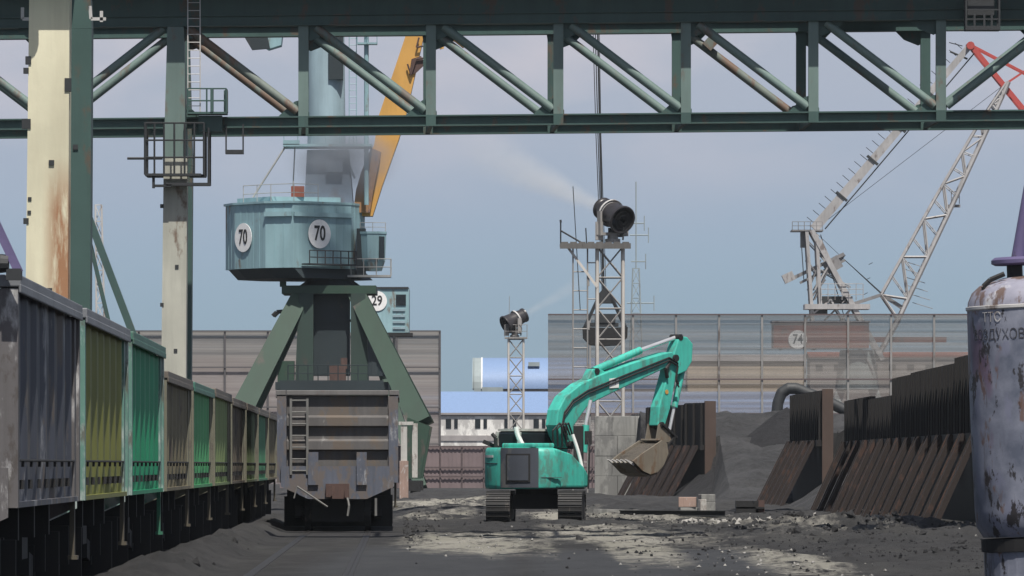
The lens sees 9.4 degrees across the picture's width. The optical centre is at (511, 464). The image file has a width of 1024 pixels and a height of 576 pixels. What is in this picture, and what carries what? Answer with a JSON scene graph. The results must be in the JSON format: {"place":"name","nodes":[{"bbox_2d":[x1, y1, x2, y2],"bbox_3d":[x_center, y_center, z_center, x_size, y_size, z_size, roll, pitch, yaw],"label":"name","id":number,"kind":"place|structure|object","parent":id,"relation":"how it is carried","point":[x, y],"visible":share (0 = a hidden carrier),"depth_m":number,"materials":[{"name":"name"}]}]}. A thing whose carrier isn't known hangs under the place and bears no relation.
{"place":"outdoors","nodes":[
{"label":"outdoors","id":0,"kind":"place"},
{"bbox_2d":[0,31,1023,391],"label":"sky","id":1,"kind":"structure","parent":0,"point":[472,221],"materials":[{"name":"blue"}]},
{"bbox_2d":[505,296,526,428],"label":"cannon tower","id":2,"kind":"structure","parent":0,"point":[522,376],"depth_m":479.39,"materials":[{"name":"metal"}]},
{"bbox_2d":[500,308,528,336],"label":"water cannon","id":3,"kind":"object","parent":2,"relation":"on","point":[519,316],"visible":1,"depth_m":479.62,"materials":[{"name":"black metal"}]},
{"bbox_2d":[92,484,1008,575],"bbox_3d":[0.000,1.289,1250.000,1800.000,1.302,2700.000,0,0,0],"label":"ground","id":4,"kind":"structure","parent":0,"point":[323,550],"depth_m":127.32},
{"bbox_2d":[21,0,105,309],"bbox_3d":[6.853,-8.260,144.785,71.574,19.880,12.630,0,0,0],"label":"support column","id":5,"kind":"structure","parent":4,"relation":"on","point":[58,125],"depth_m":139.65,"materials":[{"name":"beige paint"}]},
{"bbox_2d":[94,204,104,316],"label":"lattice mast","id":6,"kind":"object","parent":4,"relation":"on","point":[96,256],"visible":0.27,"depth_m":309.81,"materials":[{"name":"metal"}]},
{"bbox_2d":[92,219,135,332],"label":"trestle frame","id":7,"kind":"object","parent":4,"relation":"on","point":[113,282],"visible":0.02,"depth_m":261.83,"materials":[{"name":"green paint"}]},
{"bbox_2d":[136,330,440,483],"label":"wind fence","id":8,"kind":"object","parent":4,"relation":"on","point":[223,360],"visible":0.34,"depth_m":559.97,"materials":[{"name":"grey metal"}]},
{"bbox_2d":[243,527,370,575],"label":"railway track","id":9,"kind":"structure","parent":4,"relation":"on","point":[351,567],"depth_m":115.58,"materials":[{"name":"metal"}]},
{"bbox_2d":[276,390,398,530],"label":"gondola wagon","id":10,"kind":"object","parent":9,"relation":"on","point":[337,457],"visible":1,"depth_m":160.05,"materials":[{"name":"grey paint"}]},
{"bbox_2d":[224,36,463,492],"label":"portal crane","id":11,"kind":"object","parent":4,"relation":"on","point":[323,245],"visible":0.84,"depth_m":345.49,"materials":[{"name":"green paint"}]},
{"bbox_2d":[350,287,426,487],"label":"portal crane","id":12,"kind":"object","parent":4,"relation":"on","point":[391,305],"visible":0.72,"depth_m":455.00,"materials":[{"name":"teal paint"}]},
{"bbox_2d":[399,422,417,498],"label":"signal post","id":13,"kind":"object","parent":4,"relation":"on","point":[403,477],"visible":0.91,"depth_m":299.85,"materials":[{"name":"metal"}]},
{"bbox_2d":[280,446,594,487],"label":"sheet fence","id":14,"kind":"object","parent":4,"relation":"on","point":[454,466],"visible":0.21,"depth_m":459.94,"materials":[{"name":"grey metal"}]},
{"bbox_2d":[0,0,1023,379],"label":"gantry crane","id":15,"kind":"object","parent":4,"relation":"on","point":[180,28],"visible":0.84,"depth_m":212.86,"materials":[{"name":"green paint"}]},
{"bbox_2d":[192,509,975,566],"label":"coal lumps","id":16,"kind":"object","parent":4,"relation":"on","point":[796,528],"visible":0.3,"depth_m":146.30,"materials":[{"name":"stone"}]},
{"bbox_2d":[483,334,692,521],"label":"excavator","id":17,"kind":"object","parent":4,"relation":"on","point":[535,468],"visible":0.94,"depth_m":184.55,"materials":[{"name":"teal metal"}]},
{"bbox_2d":[183,499,1009,575],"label":"coal lumps","id":18,"kind":"object","parent":4,"relation":"on","point":[803,547],"visible":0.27,"depth_m":130.05,"materials":[{"name":"black stone"}]},
{"bbox_2d":[587,509,619,513],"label":"kerb stone","id":19,"kind":"object","parent":4,"relation":"on","point":[598,511],"visible":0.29,"depth_m":203.10,"materials":[{"name":"concrete"}]},
{"bbox_2d":[594,416,638,494],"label":"concrete wall","id":20,"kind":"structure","parent":4,"relation":"on","point":[614,436],"depth_m":339.00,"materials":[{"name":"grey concrete"}]},
{"bbox_2d":[627,182,653,354],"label":"lattice mast","id":21,"kind":"object","parent":4,"relation":"on","point":[635,261],"visible":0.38,"depth_m":899.94,"materials":[{"name":"grey metal"}]},
{"bbox_2d":[618,401,715,496],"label":"retaining wall","id":22,"kind":"structure","parent":4,"relation":"on","point":[691,451],"depth_m":323.46,"materials":[{"name":"brown metal"}]},
{"bbox_2d":[406,497,977,575],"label":"pale rubble","id":23,"kind":"object","parent":4,"relation":"on","point":[760,560],"visible":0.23,"depth_m":119.44,"materials":[{"name":"grey stone"}]},
{"bbox_2d":[619,510,725,516],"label":"steel beam","id":24,"kind":"structure","parent":23,"relation":"on","point":[704,513],"depth_m":196.87,"materials":[{"name":"metal"}]},
{"bbox_2d":[678,494,714,509],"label":"block stack","id":25,"kind":"object","parent":4,"relation":"on","point":[706,501],"visible":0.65,"depth_m":207.76,"materials":[{"name":"concrete"}]},
{"bbox_2d":[633,512,815,524],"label":"pale rubble","id":26,"kind":"object","parent":4,"relation":"on","point":[723,520],"visible":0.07,"depth_m":176.36,"materials":[{"name":"grey stone"}]},
{"bbox_2d":[633,410,843,498],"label":"coal pile","id":27,"kind":"object","parent":4,"relation":"on","point":[742,466],"visible":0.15,"depth_m":318.60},
{"bbox_2d":[673,407,789,496],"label":"coal pile","id":28,"kind":"object","parent":27,"relation":"on","point":[774,429],"visible":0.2,"depth_m":321.71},
{"bbox_2d":[771,383,843,413],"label":"curved pipe","id":29,"kind":"object","parent":27,"relation":"on","point":[783,391],"visible":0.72,"depth_m":391.70,"materials":[{"name":"grey metal"}]},
{"bbox_2d":[735,500,763,512],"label":"steel bin","id":30,"kind":"object","parent":4,"relation":"on","point":[751,506],"visible":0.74,"depth_m":211.65,"materials":[{"name":"black metal"}]},
{"bbox_2d":[548,314,967,445],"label":"wind fence","id":31,"kind":"object","parent":4,"relation":"on","point":[631,411],"visible":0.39,"depth_m":504.97,"materials":[{"name":"grey metal"}]},
{"bbox_2d":[757,389,832,505],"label":"retaining wall","id":32,"kind":"structure","parent":4,"relation":"on","point":[800,469],"depth_m":260.16,"materials":[{"name":"brown metal"}]},
{"bbox_2d":[753,430,975,523],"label":"coal pile","id":33,"kind":"object","parent":4,"relation":"on","point":[807,500],"visible":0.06,"depth_m":252.13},
{"bbox_2d":[810,355,975,522],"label":"retaining wall","id":34,"kind":"structure","parent":4,"relation":"on","point":[907,449],"depth_m":190.11,"materials":[{"name":"brown metal"}]},
{"bbox_2d":[770,42,1023,412],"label":"portal crane","id":35,"kind":"object","parent":4,"relation":"on","point":[825,304],"visible":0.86,"depth_m":618.82,"materials":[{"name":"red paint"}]},
{"bbox_2d":[966,187,1023,575],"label":"air tank","id":36,"kind":"object","parent":4,"relation":"on","point":[995,318],"visible":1,"depth_m":69.44,"materials":[{"name":"grey metal"}]},
{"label":"railway track","id":37,"kind":"structure","parent":4,"relation":"on","visible":0},
{"bbox_2d":[0,274,82,575],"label":"gondola wagon","id":38,"kind":"object","parent":37,"relation":"on","point":[39,407],"visible":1,"depth_m":71.55,"materials":[{"name":"grey paint"}]},
{"bbox_2d":[0,222,22,279],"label":"pole","id":39,"kind":"object","parent":38,"relation":"attached to","point":[14,272],"visible":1,"depth_m":65.16,"materials":[{"name":"metal"}]},
{"bbox_2d":[50,308,130,575],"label":"gondola wagon","id":40,"kind":"object","parent":37,"relation":"on","point":[104,412],"visible":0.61,"depth_m":85.94,"materials":[{"name":"green paint"}]},
{"bbox_2d":[82,331,165,575],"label":"gondola wagon","id":41,"kind":"object","parent":37,"relation":"on","point":[146,423],"visible":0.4,"depth_m":101.15,"materials":[{"name":"paint"}]},
{"bbox_2d":[145,371,192,552],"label":"gondola wagon","id":42,"kind":"object","parent":37,"relation":"on","point":[178,389],"visible":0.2,"depth_m":115.14,"materials":[{"name":"beige paint"}]},
{"bbox_2d":[175,382,214,542],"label":"gondola wagon","id":43,"kind":"object","parent":37,"relation":"on","point":[203,396],"visible":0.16,"depth_m":129.12,"materials":[{"name":"green paint"}]},
{"bbox_2d":[199,388,231,536],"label":"gondola wagon","id":44,"kind":"object","parent":37,"relation":"on","point":[222,401],"visible":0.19,"depth_m":143.13,"materials":[{"name":"green paint"}]},
{"bbox_2d":[218,397,246,528],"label":"gondola wagon","id":45,"kind":"object","parent":37,"relation":"on","point":[238,408],"visible":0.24,"depth_m":158.22,"materials":[{"name":"brown paint"}]},
{"bbox_2d":[234,403,258,524],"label":"gondola wagon","id":46,"kind":"object","parent":37,"relation":"on","point":[251,444],"visible":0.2,"depth_m":172.14,"materials":[{"name":"paint"}]},
{"bbox_2d":[248,408,268,520],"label":"gondola wagon","id":47,"kind":"object","parent":37,"relation":"on","point":[263,417],"visible":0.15,"depth_m":186.17,"materials":[{"name":"paint"}]},
{"bbox_2d":[259,412,276,516],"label":"gondola wagon","id":48,"kind":"object","parent":37,"relation":"on","point":[272,449],"visible":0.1,"depth_m":200.49,"materials":[{"name":"beige paint"}]},
{"bbox_2d":[472,357,659,391],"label":"storage hall","id":49,"kind":"structure","parent":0,"point":[489,374],"depth_m":770.74,"materials":[{"name":"white paint"}]},
{"bbox_2d":[560,188,630,492],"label":"cannon tower","id":50,"kind":"structure","parent":0,"point":[599,246],"depth_m":344.23,"materials":[{"name":"metal"}]},
{"bbox_2d":[593,198,634,242],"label":"water cannon","id":51,"kind":"object","parent":50,"relation":"on","point":[617,217],"visible":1,"depth_m":344.60,"materials":[{"name":"black metal"}]},
{"bbox_2d":[582,35,627,345],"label":"clamshell grab","id":52,"kind":"object","parent":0,"point":[609,333],"visible":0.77,"depth_m":352.60,"materials":[{"name":"black metal"}]},
{"bbox_2d":[441,392,789,445],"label":"office building","id":53,"kind":"structure","parent":0,"point":[472,418],"depth_m":640.16,"materials":[{"name":"white paint"}]},
{"bbox_2d":[446,419,450,427],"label":"window","id":54,"kind":"structure","parent":53,"relation":"in","point":[448,421],"depth_m":639.95,"materials":[{"name":"black glass"}]},
{"bbox_2d":[454,419,457,427],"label":"window","id":55,"kind":"structure","parent":53,"relation":"in","point":[455,420],"depth_m":639.95,"materials":[{"name":"black glass"}]},
{"bbox_2d":[475,419,479,427],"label":"window","id":56,"kind":"structure","parent":53,"relation":"in","point":[477,421],"depth_m":639.95,"materials":[{"name":"black glass"}]},
{"bbox_2d":[483,419,486,427],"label":"window","id":57,"kind":"structure","parent":53,"relation":"in","point":[484,420],"depth_m":639.95,"materials":[{"name":"black glass"}]},
{"bbox_2d":[534,419,538,427],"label":"window","id":58,"kind":"structure","parent":53,"relation":"in","point":[536,421],"depth_m":639.95,"materials":[{"name":"black glass"}]},
{"bbox_2d":[542,419,545,427],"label":"window","id":59,"kind":"structure","parent":53,"relation":"in","point":[543,420],"depth_m":639.95,"materials":[{"name":"black glass"}]},
{"bbox_2d":[686,354,806,391],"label":"warehouse","id":60,"kind":"structure","parent":0,"point":[740,381],"depth_m":700.00,"materials":[{"name":"beige metal"}]},
{"bbox_2d":[806,352,967,401],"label":"warehouse","id":61,"kind":"structure","parent":0,"point":[911,361],"depth_m":820.00,"materials":[{"name":"red paint"}]},
{"bbox_2d":[816,366,931,367],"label":"window","id":62,"kind":"structure","parent":61,"relation":"in","point":[816,366],"depth_m":819.90,"materials":[{"name":"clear glass"}]}
]}

